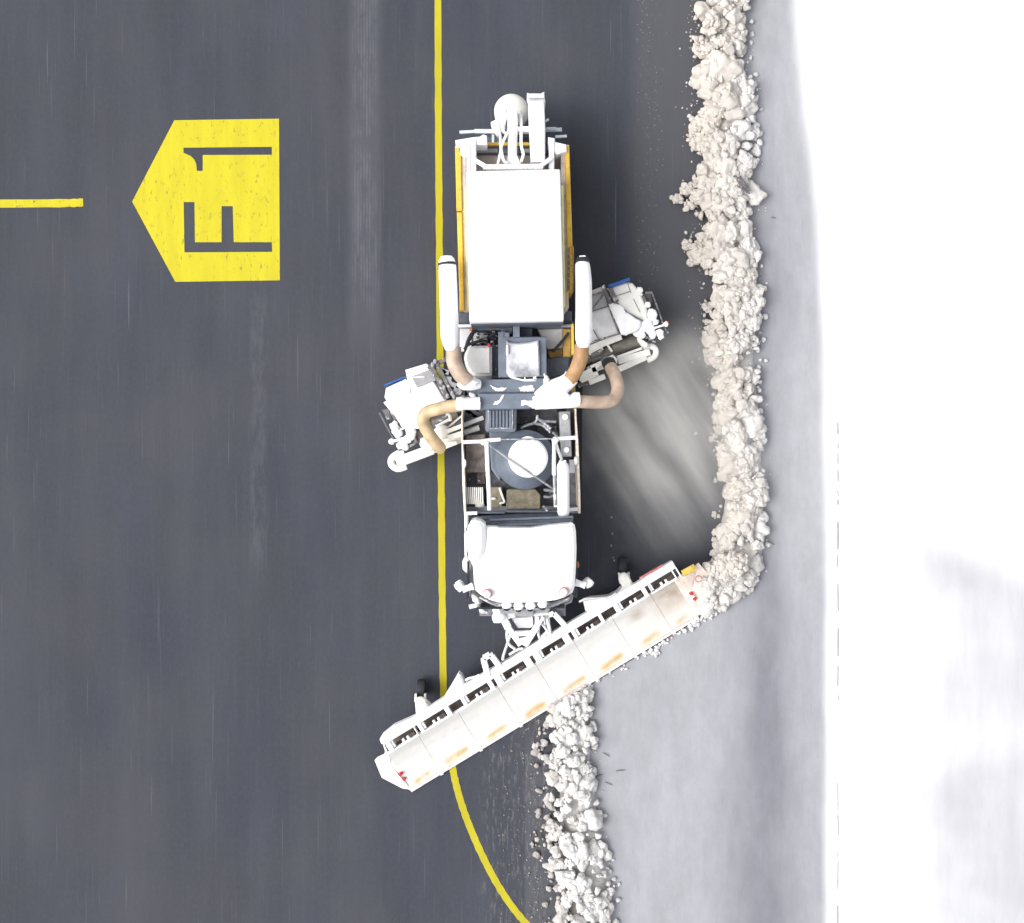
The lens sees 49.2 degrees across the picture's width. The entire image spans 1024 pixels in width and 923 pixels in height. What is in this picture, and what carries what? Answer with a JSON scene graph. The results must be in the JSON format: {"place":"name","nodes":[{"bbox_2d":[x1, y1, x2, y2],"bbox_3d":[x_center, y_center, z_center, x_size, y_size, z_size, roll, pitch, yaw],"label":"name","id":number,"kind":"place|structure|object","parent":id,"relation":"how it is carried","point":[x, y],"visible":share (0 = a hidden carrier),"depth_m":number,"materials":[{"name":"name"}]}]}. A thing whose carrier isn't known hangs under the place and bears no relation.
{"place":"outdoors","nodes":[
{"label":"outdoors","id":0,"kind":"place"},
{"bbox_2d":[0,0,725,922],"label":"taxiway","id":1,"kind":"structure","parent":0,"point":[218,598],"depth_m":28.00,"materials":[{"name":"grey asphalt"}]},
{"bbox_2d":[0,198,82,207],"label":"taxiway line","id":2,"kind":"object","parent":1,"relation":"on","point":[12,203],"visible":1,"depth_m":28.00,"materials":[{"name":"yellow paint"}]},
{"bbox_2d":[132,119,279,281],"bbox_3d":[-7.653,-6.533,27.996,3.694,0.001,4.080,0,90,0],"label":"ground sign","id":3,"kind":"object","parent":1,"relation":"on","point":[246,187],"visible":1,"depth_m":28.00,"materials":[{"name":"yellow paint"}]},
{"bbox_2d":[435,0,529,922],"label":"taxiway line","id":4,"kind":"object","parent":1,"relation":"on","point":[513,908],"visible":0.86,"depth_m":28.00,"materials":[{"name":"yellow paint"}]},
{"bbox_2d":[375,92,707,791],"bbox_3d":[0.714,-0.311,26.397,8.195,3.214,17.116,0,90,0],"label":"snow plow truck","id":5,"kind":"object","parent":1,"relation":"on","point":[516,360],"visible":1,"depth_m":26.15,"materials":[{"name":"white metal"}]},
{"bbox_2d":[520,684,620,922],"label":"snow windrow","id":6,"kind":"object","parent":1,"relation":"on","point":[578,849],"visible":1,"depth_m":27.66,"materials":[{"name":"white snow"}]},
{"bbox_2d":[490,0,711,922],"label":"snow crumbs","id":7,"kind":"object","parent":1,"relation":"on","point":[610,517],"visible":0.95,"depth_m":27.99,"materials":[{"name":"white snow"}]},
{"bbox_2d":[579,0,772,691],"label":"snow windrow","id":8,"kind":"object","parent":1,"relation":"on","point":[724,247],"visible":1,"depth_m":27.60,"materials":[{"name":"white snow"}]},
{"bbox_2d":[733,175,750,193],"bbox_3d":[5.652,-6.802,27.500,0.180,0.158,0.597,-39,90,0],"label":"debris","id":9,"kind":"object","parent":8,"relation":"on","point":[743,184],"visible":1,"depth_m":27.48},
{"bbox_2d":[555,0,1023,922],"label":"snow covered ground","id":10,"kind":"structure","parent":0,"point":[737,742],"depth_m":27.97,"materials":[{"name":"white snow"}]},
{"bbox_2d":[762,313,767,319],"bbox_3d":[6.325,-3.615,27.944,0.145,0.131,0.163,-15,90,0],"label":"snow lump","id":11,"kind":"object","parent":10,"relation":"on","point":[765,316],"visible":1,"depth_m":27.90,"materials":[{"name":"white snow"}]},
{"bbox_2d":[837,423,838,922],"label":"pavement edge","id":12,"kind":"object","parent":10,"relation":"on","point":[837,668],"visible":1,"depth_m":27.95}
]}

